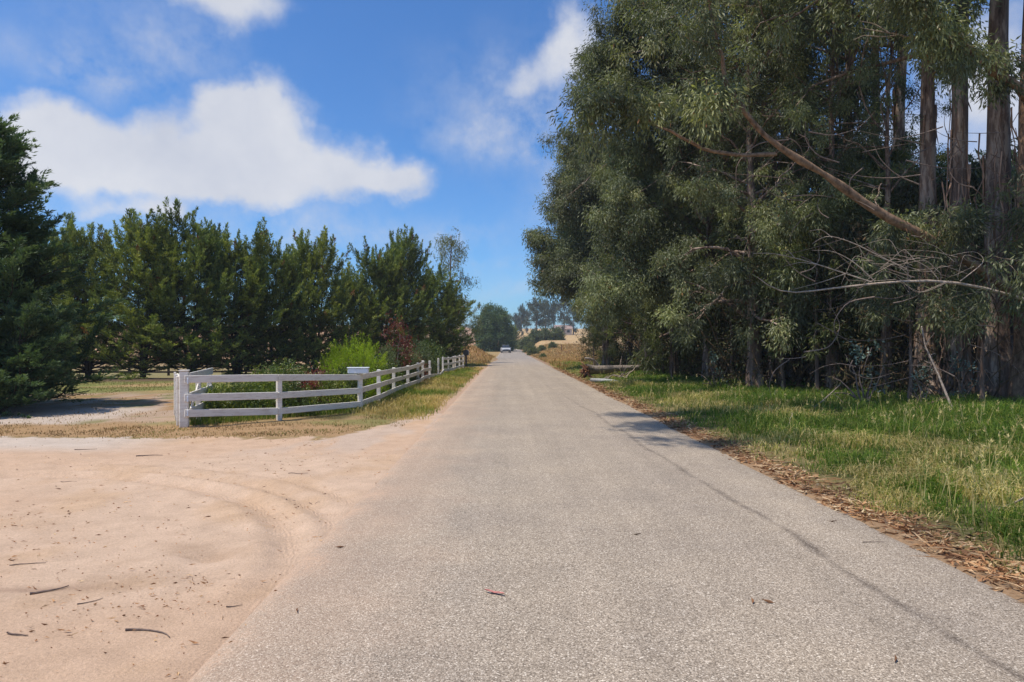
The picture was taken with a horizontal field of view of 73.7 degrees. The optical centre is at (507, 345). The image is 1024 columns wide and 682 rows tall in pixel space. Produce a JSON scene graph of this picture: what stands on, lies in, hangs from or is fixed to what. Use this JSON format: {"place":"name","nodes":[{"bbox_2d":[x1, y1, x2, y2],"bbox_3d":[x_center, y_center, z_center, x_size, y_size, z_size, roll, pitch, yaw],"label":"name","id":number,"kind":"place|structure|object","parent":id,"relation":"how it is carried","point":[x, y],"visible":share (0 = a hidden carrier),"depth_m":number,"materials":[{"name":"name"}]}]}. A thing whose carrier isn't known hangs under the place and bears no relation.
{"place":"outdoors","nodes":[
{"label":"outdoors","id":0,"kind":"place"},
{"bbox_2d":[0,380,238,423],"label":"driveway grass","id":1,"kind":"structure","parent":0,"point":[116,393],"depth_m":25.15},
{"bbox_2d":[0,413,441,681],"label":"dirt driveway","id":2,"kind":"structure","parent":0,"point":[210,554],"depth_m":5.96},
{"bbox_2d":[0,435,396,678],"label":"ground debris","id":3,"kind":"object","parent":2,"relation":"on","point":[143,606],"visible":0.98,"depth_m":4.95,"materials":[{"name":"brown plant"}]},
{"bbox_2d":[189,381,424,424],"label":"garden grass","id":4,"kind":"structure","parent":0,"point":[207,420],"depth_m":15.18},
{"bbox_2d":[347,362,487,419],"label":"roadside grass","id":5,"kind":"structure","parent":0,"point":[434,393],"depth_m":20.48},
{"bbox_2d":[0,0,1022,328],"label":"sky","id":6,"kind":"structure","parent":0,"point":[357,119],"materials":[{"name":"blue"}]},
{"bbox_2d":[0,325,1023,601],"bbox_3d":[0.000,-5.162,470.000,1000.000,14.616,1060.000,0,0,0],"label":"ground","id":7,"kind":"structure","parent":0,"point":[152,401],"depth_m":14.29,"materials":[{"name":"soil"}]},
{"bbox_2d":[0,294,81,418],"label":"juniper bush","id":8,"kind":"object","parent":7,"relation":"on","point":[41,357],"visible":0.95,"depth_m":16.27,"materials":[{"name":"green plant"}]},
{"bbox_2d":[0,218,113,370],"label":"cypress tree","id":9,"kind":"object","parent":7,"relation":"on","point":[60,295],"visible":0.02,"depth_m":36.72,"materials":[{"name":"green plant"}]},
{"bbox_2d":[0,113,125,402],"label":"conifer tree","id":10,"kind":"object","parent":7,"relation":"on","point":[30,270],"visible":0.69,"depth_m":17.88,"materials":[{"name":"green plant"}]},
{"bbox_2d":[36,211,144,377],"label":"cypress tree","id":11,"kind":"object","parent":7,"relation":"on","point":[88,243],"visible":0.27,"depth_m":35.73,"materials":[{"name":"green plant"}]},
{"bbox_2d":[50,205,221,379],"bbox_3d":[-19.069,-2.748,36.216,7.165,9.291,7.408,0,0,31],"label":"cypress tree","id":12,"kind":"object","parent":7,"relation":"on","point":[135,246],"visible":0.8,"depth_m":35.07,"materials":[{"name":"green plant"}]},
{"bbox_2d":[178,370,189,427],"bbox_3d":[-6.482,1.117,13.676,0.190,1.246,0.241,0,0,-18],"label":"gate post","id":13,"kind":"object","parent":7,"relation":"on","point":[183,404],"visible":0.92,"depth_m":13.61,"materials":[{"name":"white paint"}]},
{"bbox_2d":[174,372,178,425],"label":"gate","id":14,"kind":"structure","parent":13,"relation":"attached to","point":[176,395],"depth_m":13.71,"materials":[{"name":"white paint"}]},
{"bbox_2d":[113,196,260,374],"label":"cypress tree","id":15,"kind":"object","parent":7,"relation":"on","point":[201,255],"visible":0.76,"depth_m":35.98,"materials":[{"name":"green plant"}]},
{"bbox_2d":[190,368,212,418],"bbox_3d":[-6.790,1.143,15.064,0.123,1.215,2.526,0,0,-14],"label":"side fence","id":16,"kind":"object","parent":7,"relation":"on","point":[200,390],"visible":0.41,"depth_m":14.91,"materials":[{"name":"white paint"}]},
{"bbox_2d":[0,410,417,438],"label":"dry grass","id":17,"kind":"structure","parent":7,"relation":"on","point":[112,428],"depth_m":13.19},
{"bbox_2d":[189,382,244,417],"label":"garden shrub","id":18,"kind":"object","parent":7,"relation":"on","point":[213,404],"visible":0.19,"depth_m":15.34,"materials":[{"name":"green plant"}]},
{"bbox_2d":[94,360,357,375],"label":"ranch fence","id":19,"kind":"object","parent":7,"relation":"on","point":[168,371],"visible":0.09,"depth_m":47.41,"materials":[{"name":"brown wood"}]},
{"bbox_2d":[209,372,272,408],"bbox_3d":[-6.207,1.177,15.899,1.557,1.135,1.606,0,0,0],"label":"garden shrub","id":20,"kind":"object","parent":7,"relation":"on","point":[250,403],"visible":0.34,"depth_m":15.69,"materials":[{"name":"green plant"}]},
{"bbox_2d":[177,216,307,374],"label":"cypress tree","id":21,"kind":"object","parent":7,"relation":"on","point":[259,252],"visible":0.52,"depth_m":38.46,"materials":[{"name":"green plant"}]},
{"bbox_2d":[237,364,288,406],"bbox_3d":[-5.924,1.102,16.623,1.604,1.357,1.582,0,0,-36],"label":"garden shrub","id":22,"kind":"object","parent":7,"relation":"on","point":[263,386],"visible":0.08,"depth_m":16.45,"materials":[{"name":"green plant"}]},
{"bbox_2d":[184,374,362,420],"bbox_3d":[-4.921,1.200,15.197,0.348,1.200,4.419,0,0,39],"label":"rail fence","id":23,"kind":"object","parent":7,"relation":"on","point":[278,395],"visible":0.85,"depth_m":14.77,"materials":[{"name":"white paint"}]},
{"bbox_2d":[347,367,369,373],"bbox_3d":[-3.680,0.618,16.830,0.530,0.154,0.230,0,0,-4],"label":"mailbox","id":24,"kind":"object","parent":23,"relation":"attached to","point":[358,370],"visible":1,"depth_m":16.73,"materials":[{"name":"white metal"}]},
{"bbox_2d":[225,229,329,372],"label":"cypress tree","id":25,"kind":"object","parent":7,"relation":"on","point":[284,264],"visible":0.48,"depth_m":40.11,"materials":[{"name":"green plant"}]},
{"bbox_2d":[250,357,315,387],"bbox_3d":[-6.051,0.984,18.543,2.284,1.525,2.422,0,0,0],"label":"round shrub","id":26,"kind":"object","parent":7,"relation":"on","point":[286,368],"visible":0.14,"depth_m":18.41,"materials":[{"name":"green plant"}]},
{"bbox_2d":[258,373,320,416],"bbox_3d":[-5.123,1.198,16.101,1.557,1.104,1.606,0,0,-9],"label":"garden shrub","id":27,"kind":"object","parent":7,"relation":"on","point":[295,402],"visible":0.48,"depth_m":15.89,"materials":[{"name":"green plant"}]},
{"bbox_2d":[284,381,331,410],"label":"garden shrub","id":28,"kind":"object","parent":7,"relation":"on","point":[313,385],"visible":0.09,"depth_m":16.80,"materials":[{"name":"green plant"}]},
{"bbox_2d":[267,225,381,372],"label":"cypress tree","id":29,"kind":"object","parent":7,"relation":"on","point":[314,266],"visible":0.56,"depth_m":42.31,"materials":[{"name":"green plant"}]},
{"bbox_2d":[310,367,357,411],"bbox_3d":[-4.522,1.157,17.173,1.450,1.277,1.470,0,0,45],"label":"garden shrub","id":30,"kind":"object","parent":7,"relation":"on","point":[333,384],"visible":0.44,"depth_m":16.95,"materials":[{"name":"green plant"}]},
{"bbox_2d":[309,261,381,366],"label":"cypress tree","id":31,"kind":"object","parent":7,"relation":"on","point":[353,281],"visible":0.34,"depth_m":45.40,"materials":[{"name":"green plant"}]},
{"bbox_2d":[332,357,368,401],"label":"garden shrub","id":32,"kind":"object","parent":7,"relation":"on","point":[353,383],"visible":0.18,"depth_m":18.15,"materials":[{"name":"green plant"}]},
{"bbox_2d":[315,330,390,396],"bbox_3d":[-4.667,0.650,20.528,2.340,2.236,2.452,0,0,0],"label":"lime bush","id":33,"kind":"object","parent":7,"relation":"on","point":[367,357],"visible":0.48,"depth_m":20.36,"materials":[{"name":"green plant"}]},
{"bbox_2d":[349,345,405,390],"bbox_3d":[-4.543,0.901,23.505,2.076,1.814,2.141,0,0,36],"label":"garden shrub","id":34,"kind":"object","parent":7,"relation":"on","point":[390,364],"visible":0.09,"depth_m":23.34,"materials":[{"name":"green plant"}]},
{"bbox_2d":[346,235,422,362],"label":"cypress tree","id":35,"kind":"object","parent":7,"relation":"on","point":[380,272],"visible":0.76,"depth_m":46.95,"materials":[{"name":"green plant"}]},
{"bbox_2d":[376,342,401,385],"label":"garden shrub","id":36,"kind":"object","parent":7,"relation":"on","point":[385,349],"visible":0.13,"depth_m":24.95,"materials":[{"name":"green plant"}]},
{"bbox_2d":[372,343,420,383],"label":"garden shrub","id":37,"kind":"object","parent":7,"relation":"on","point":[411,379],"visible":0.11,"depth_m":27.32,"materials":[{"name":"green plant"}]},
{"bbox_2d":[375,311,418,374],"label":"red leaf tree","id":38,"kind":"object","parent":7,"relation":"on","point":[402,339],"visible":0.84,"depth_m":27.02,"materials":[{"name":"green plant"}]},
{"bbox_2d":[389,343,426,379],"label":"garden shrub","id":39,"kind":"object","parent":7,"relation":"on","point":[415,356],"visible":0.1,"depth_m":29.92,"materials":[{"name":"green plant"}]},
{"bbox_2d":[363,355,463,404],"bbox_3d":[-3.597,1.246,32.154,0.618,1.190,30.598,0,0,1],"label":"rail fence","id":40,"kind":"object","parent":7,"relation":"on","point":[379,384],"visible":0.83,"depth_m":23.06,"materials":[{"name":"white paint"}]},
{"bbox_2d":[372,224,458,354],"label":"cypress tree","id":41,"kind":"object","parent":7,"relation":"on","point":[408,249],"visible":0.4,"depth_m":49.28,"materials":[{"name":"green plant"}]},
{"bbox_2d":[407,338,437,374],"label":"garden shrub","id":42,"kind":"object","parent":7,"relation":"on","point":[426,357],"visible":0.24,"depth_m":34.81,"materials":[{"name":"green plant"}]},
{"bbox_2d":[412,332,450,373],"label":"garden shrub","id":43,"kind":"object","parent":7,"relation":"on","point":[433,348],"visible":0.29,"depth_m":40.69,"materials":[{"name":"green plant"}]},
{"bbox_2d":[405,263,479,362],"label":"cypress tree","id":44,"kind":"object","parent":7,"relation":"on","point":[449,296],"visible":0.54,"depth_m":53.62,"materials":[{"name":"green plant"}]},
{"bbox_2d":[427,227,479,343],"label":"narrow tree","id":45,"kind":"object","parent":7,"relation":"on","point":[443,244],"visible":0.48,"depth_m":61.76,"materials":[{"name":"green plant"}]},
{"bbox_2d":[436,300,487,345],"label":"sparse tree","id":46,"kind":"object","parent":7,"relation":"on","point":[480,331],"visible":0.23,"depth_m":82.06,"materials":[{"name":"green plant"}]},
{"bbox_2d":[472,300,517,351],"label":"round tree","id":47,"kind":"object","parent":7,"relation":"on","point":[498,332],"visible":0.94,"depth_m":149.65,"materials":[{"name":"green plant"}]},
{"bbox_2d":[516,303,525,336],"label":"distant tree","id":48,"kind":"object","parent":7,"relation":"on","point":[519,319],"visible":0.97,"depth_m":299.86,"materials":[{"name":"green plant"}]},
{"bbox_2d":[516,334,534,349],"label":"field bush","id":49,"kind":"object","parent":7,"relation":"on","point":[526,340],"visible":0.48,"depth_m":171.25,"materials":[{"name":"green plant"}]},
{"bbox_2d":[522,297,548,331],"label":"distant tree","id":50,"kind":"object","parent":7,"relation":"on","point":[534,306],"visible":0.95,"depth_m":253.93,"materials":[{"name":"green plant"}]},
{"bbox_2d":[527,329,544,343],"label":"field bush","id":51,"kind":"object","parent":7,"relation":"on","point":[538,336],"visible":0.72,"depth_m":175.13,"materials":[{"name":"green plant"}]},
{"bbox_2d":[539,300,555,328],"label":"distant tree","id":52,"kind":"object","parent":7,"relation":"on","point":[549,316],"visible":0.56,"depth_m":269.05,"materials":[{"name":"green plant"}]},
{"bbox_2d":[549,326,566,339],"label":"field bush","id":53,"kind":"object","parent":7,"relation":"on","point":[559,334],"visible":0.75,"depth_m":178.74,"materials":[{"name":"green plant"}]},
{"bbox_2d":[454,343,666,368],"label":"field grass","id":54,"kind":"structure","parent":7,"relation":"on","point":[565,354],"depth_m":78.86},
{"bbox_2d":[555,295,575,332],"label":"distant tree","id":55,"kind":"object","parent":7,"relation":"on","point":[565,319],"visible":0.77,"depth_m":289.29,"materials":[{"name":"green plant"}]},
{"bbox_2d":[521,117,633,364],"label":"eucalyptus tree","id":56,"kind":"object","parent":7,"relation":"on","point":[562,255],"visible":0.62,"depth_m":44.13,"materials":[{"name":"green plant"}]},
{"bbox_2d":[574,291,612,364],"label":"young eucalyptus","id":57,"kind":"object","parent":7,"relation":"on","point":[592,341],"visible":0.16,"depth_m":48.95,"materials":[{"name":"green plant"}]},
{"bbox_2d":[590,307,622,364],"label":"young eucalyptus","id":58,"kind":"object","parent":7,"relation":"on","point":[611,349],"visible":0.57,"depth_m":40.43,"materials":[{"name":"green plant"}]},
{"bbox_2d":[578,357,644,377],"bbox_3d":[5.513,1.129,34.808,5.061,1.068,0.916,0,0,-41],"label":"fallen log","id":59,"kind":"object","parent":7,"relation":"on","point":[589,370],"visible":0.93,"depth_m":33.82,"materials":[{"name":"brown wood"}]},
{"bbox_2d":[609,247,642,363],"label":"eucalyptus tree","id":60,"kind":"object","parent":7,"relation":"on","point":[624,354],"visible":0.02,"depth_m":49.77,"materials":[{"name":"green plant"}]},
{"bbox_2d":[534,3,731,374],"bbox_3d":[6.052,-6.360,31.713,9.213,16.834,8.506,0,0,23],"label":"eucalyptus tree","id":61,"kind":"object","parent":7,"relation":"on","point":[674,361],"visible":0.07,"depth_m":32.33,"materials":[{"name":"green plant"}]},
{"bbox_2d":[592,167,699,373],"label":"eucalyptus tree","id":62,"kind":"object","parent":7,"relation":"on","point":[631,329],"visible":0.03,"depth_m":36.00,"materials":[{"name":"green plant"}]},
{"bbox_2d":[633,243,677,371],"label":"young eucalyptus","id":63,"kind":"object","parent":7,"relation":"on","point":[648,332],"visible":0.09,"depth_m":33.09,"materials":[{"name":"green plant"}]},
{"bbox_2d":[642,264,700,376],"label":"young eucalyptus","id":64,"kind":"object","parent":7,"relation":"on","point":[671,349],"visible":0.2,"depth_m":29.45,"materials":[{"name":"green plant"}]},
{"bbox_2d":[559,0,811,379],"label":"eucalyptus tree","id":65,"kind":"object","parent":7,"relation":"on","point":[636,159],"visible":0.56,"depth_m":26.39,"materials":[{"name":"green plant"}]},
{"bbox_2d":[627,67,782,376],"bbox_3d":[9.115,-5.461,31.282,7.764,15.344,6.987,0,0,31],"label":"eucalyptus tree","id":66,"kind":"object","parent":7,"relation":"on","point":[647,362],"visible":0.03,"depth_m":32.04,"materials":[{"name":"green plant"}]},
{"bbox_2d":[560,0,867,378],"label":"eucalyptus tree","id":67,"kind":"object","parent":7,"relation":"on","point":[842,125],"visible":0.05,"depth_m":26.60,"materials":[{"name":"green plant"}]},
{"bbox_2d":[699,348,729,386],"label":"juvenile eucalyptus","id":68,"kind":"object","parent":7,"relation":"on","point":[716,368],"visible":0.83,"depth_m":24.57,"materials":[{"name":"green plant"}]},
{"bbox_2d":[684,209,768,379],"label":"young eucalyptus","id":69,"kind":"object","parent":7,"relation":"on","point":[731,326],"visible":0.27,"depth_m":26.16,"materials":[{"name":"green plant"}]},
{"bbox_2d":[685,204,767,373],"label":"young eucalyptus","id":70,"kind":"object","parent":7,"relation":"on","point":[721,310],"visible":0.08,"depth_m":27.62,"materials":[{"name":"green plant"}]},
{"bbox_2d":[611,0,846,380],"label":"eucalyptus tree","id":71,"kind":"object","parent":7,"relation":"on","point":[771,368],"visible":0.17,"depth_m":25.09,"materials":[{"name":"green plant"}]},
{"bbox_2d":[647,0,876,386],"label":"eucalyptus tree","id":72,"kind":"object","parent":7,"relation":"on","point":[706,275],"visible":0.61,"depth_m":22.48,"materials":[{"name":"green plant"}]},
{"bbox_2d":[631,0,915,385],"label":"eucalyptus tree","id":73,"kind":"object","parent":7,"relation":"on","point":[848,57],"visible":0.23,"depth_m":23.66,"materials":[{"name":"green plant"}]},
{"bbox_2d":[723,192,823,385],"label":"young eucalyptus","id":74,"kind":"object","parent":7,"relation":"on","point":[736,293],"visible":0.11,"depth_m":23.07,"materials":[{"name":"green plant"}]},
{"bbox_2d":[656,0,901,389],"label":"eucalyptus tree","id":75,"kind":"object","parent":7,"relation":"on","point":[786,173],"visible":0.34,"depth_m":21.70,"materials":[{"name":"green plant"}]},
{"bbox_2d":[708,190,850,388],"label":"young eucalyptus","id":76,"kind":"object","parent":7,"relation":"on","point":[761,213],"visible":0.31,"depth_m":22.11,"materials":[{"name":"green plant"}]},
{"bbox_2d":[546,0,1023,401],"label":"eucalyptus tree","id":77,"kind":"object","parent":7,"relation":"on","point":[971,62],"visible":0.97,"depth_m":15.66,"materials":[{"name":"green plant"}]},
{"bbox_2d":[552,367,1023,602],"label":"leaf litter","id":78,"kind":"object","parent":7,"relation":"on","point":[990,571],"visible":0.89,"depth_m":6.64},
{"bbox_2d":[601,0,974,395],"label":"eucalyptus tree","id":79,"kind":"object","parent":7,"relation":"on","point":[960,114],"visible":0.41,"depth_m":18.38,"materials":[{"name":"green plant"}]},
{"bbox_2d":[658,0,936,384],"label":"eucalyptus tree","id":80,"kind":"object","parent":7,"relation":"on","point":[869,102],"visible":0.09,"depth_m":23.33,"materials":[{"name":"green plant"}]},
{"bbox_2d":[606,0,989,387],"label":"eucalyptus tree","id":81,"kind":"object","parent":7,"relation":"on","point":[896,111],"visible":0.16,"depth_m":23.80,"materials":[{"name":"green plant"}]},
{"bbox_2d":[711,33,884,381],"bbox_3d":[11.709,-5.451,27.598,6.776,14.341,6.852,0,0,-2],"label":"eucalyptus tree","id":82,"kind":"object","parent":7,"relation":"on","point":[795,356],"visible":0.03,"depth_m":26.27,"materials":[{"name":"green plant"}]},
{"bbox_2d":[573,196,1023,400],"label":"undergrowth","id":83,"kind":"object","parent":7,"relation":"on","point":[724,364],"visible":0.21,"depth_m":21.49,"materials":[{"name":"green foliage"},{"name":"twig bark"}]},
{"bbox_2d":[744,173,876,389],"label":"young eucalyptus","id":84,"kind":"object","parent":7,"relation":"on","point":[817,337],"visible":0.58,"depth_m":20.66,"materials":[{"name":"green plant"}]},
{"bbox_2d":[630,0,1002,395],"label":"eucalyptus tree","id":85,"kind":"object","parent":7,"relation":"on","point":[928,112],"visible":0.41,"depth_m":19.35,"materials":[{"name":"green plant"}]},
{"bbox_2d":[751,188,898,388],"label":"young eucalyptus","id":86,"kind":"object","parent":7,"relation":"on","point":[843,224],"visible":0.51,"depth_m":20.57,"materials":[{"name":"green plant"}]},
{"bbox_2d":[702,0,949,392],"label":"eucalyptus tree","id":87,"kind":"object","parent":7,"relation":"on","point":[887,99],"visible":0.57,"depth_m":20.26,"materials":[{"name":"green plant"}]},
{"bbox_2d":[787,213,881,362],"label":"young eucalyptus","id":88,"kind":"object","parent":7,"relation":"on","point":[854,332],"visible":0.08,"depth_m":21.61,"materials":[{"name":"green plant"}]},
{"bbox_2d":[718,50,951,198],"bbox_3d":[11.778,-4.554,26.032,7.976,12.750,8.256,0,0,-11],"label":"eucalyptus tree","id":89,"kind":"object","parent":7,"relation":"on","point":[884,113],"visible":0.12,"depth_m":24.28,"materials":[{"name":"green plant"}]},
{"bbox_2d":[832,336,890,400],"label":"juvenile eucalyptus","id":90,"kind":"object","parent":7,"relation":"on","point":[867,396],"visible":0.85,"depth_m":17.70,"materials":[{"name":"green plant"}]},
{"bbox_2d":[811,187,914,381],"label":"young eucalyptus","id":91,"kind":"object","parent":7,"relation":"on","point":[895,323],"visible":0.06,"depth_m":22.17,"materials":[{"name":"green plant"}]},
{"bbox_2d":[811,120,919,377],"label":"eucalyptus tree","id":92,"kind":"object","parent":7,"relation":"on","point":[903,157],"visible":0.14,"depth_m":23.50,"materials":[{"name":"green plant"}]},
{"bbox_2d":[726,0,1013,400],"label":"eucalyptus tree","id":93,"kind":"object","parent":7,"relation":"on","point":[999,18],"visible":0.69,"depth_m":17.85,"materials":[{"name":"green plant"}]},
{"bbox_2d":[851,157,917,385],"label":"young eucalyptus","id":94,"kind":"object","parent":7,"relation":"on","point":[873,337],"visible":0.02,"depth_m":23.67,"materials":[{"name":"green plant"}]},
{"bbox_2d":[844,202,993,402],"bbox_3d":[10.097,-0.996,16.809,3.054,5.424,3.560,0,0,39],"label":"young eucalyptus","id":95,"kind":"object","parent":7,"relation":"on","point":[893,234],"visible":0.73,"depth_m":16.75,"materials":[{"name":"green plant"}]},
{"bbox_2d":[906,363,943,406],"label":"juvenile eucalyptus","id":96,"kind":"object","parent":7,"relation":"on","point":[922,377],"visible":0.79,"depth_m":16.69,"materials":[{"name":"green plant"}]},
{"bbox_2d":[907,143,949,348],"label":"eucalyptus tree","id":97,"kind":"object","parent":7,"relation":"on","point":[942,158],"visible":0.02,"depth_m":27.87,"materials":[{"name":"green plant"}]},
{"bbox_2d":[919,326,951,405],"bbox_3d":[9.895,0.624,15.684,0.765,2.147,0.753,0,0,32],"label":"dead branch","id":98,"kind":"object","parent":7,"relation":"on","point":[939,377],"visible":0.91,"depth_m":15.65,"materials":[{"name":"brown wood"}]},
{"bbox_2d":[855,151,1016,353],"bbox_3d":[13.275,-2.109,20.837,5.059,7.708,4.340,0,0,15],"label":"young eucalyptus","id":99,"kind":"object","parent":7,"relation":"on","point":[904,197],"visible":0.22,"depth_m":20.40,"materials":[{"name":"green plant"}]},
{"bbox_2d":[873,138,1017,359],"bbox_3d":[14.516,-2.450,21.290,5.621,8.564,4.823,0,0,27],"label":"young eucalyptus","id":100,"kind":"object","parent":7,"relation":"on","point":[945,166],"visible":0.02,"depth_m":21.10,"materials":[{"name":"green plant"}]},
{"bbox_2d":[931,352,978,400],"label":"juvenile eucalyptus","id":101,"kind":"object","parent":7,"relation":"on","point":[969,366],"visible":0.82,"depth_m":16.74,"materials":[{"name":"green plant"}]},
{"bbox_2d":[907,199,1013,359],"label":"young eucalyptus","id":102,"kind":"object","parent":7,"relation":"on","point":[946,277],"visible":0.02,"depth_m":20.60,"materials":[{"name":"green plant"}]},
{"bbox_2d":[908,149,1017,303],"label":"young eucalyptus","id":103,"kind":"object","parent":7,"relation":"on","point":[977,182],"visible":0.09,"depth_m":19.67,"materials":[{"name":"green plant"}]},
{"bbox_2d":[911,169,1023,400],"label":"young eucalyptus","id":104,"kind":"object","parent":7,"relation":"on","point":[960,211],"visible":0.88,"depth_m":16.00,"materials":[{"name":"green plant"}]},
{"bbox_2d":[188,349,1023,681],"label":"road","id":105,"kind":"structure","parent":0,"point":[540,495],"depth_m":4.69,"materials":[{"name":"asphalt"}]},
{"bbox_2d":[548,360,1023,576],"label":"verge grass","id":106,"kind":"structure","parent":0,"point":[941,429],"depth_m":10.89,"materials":[{"name":"plant"}]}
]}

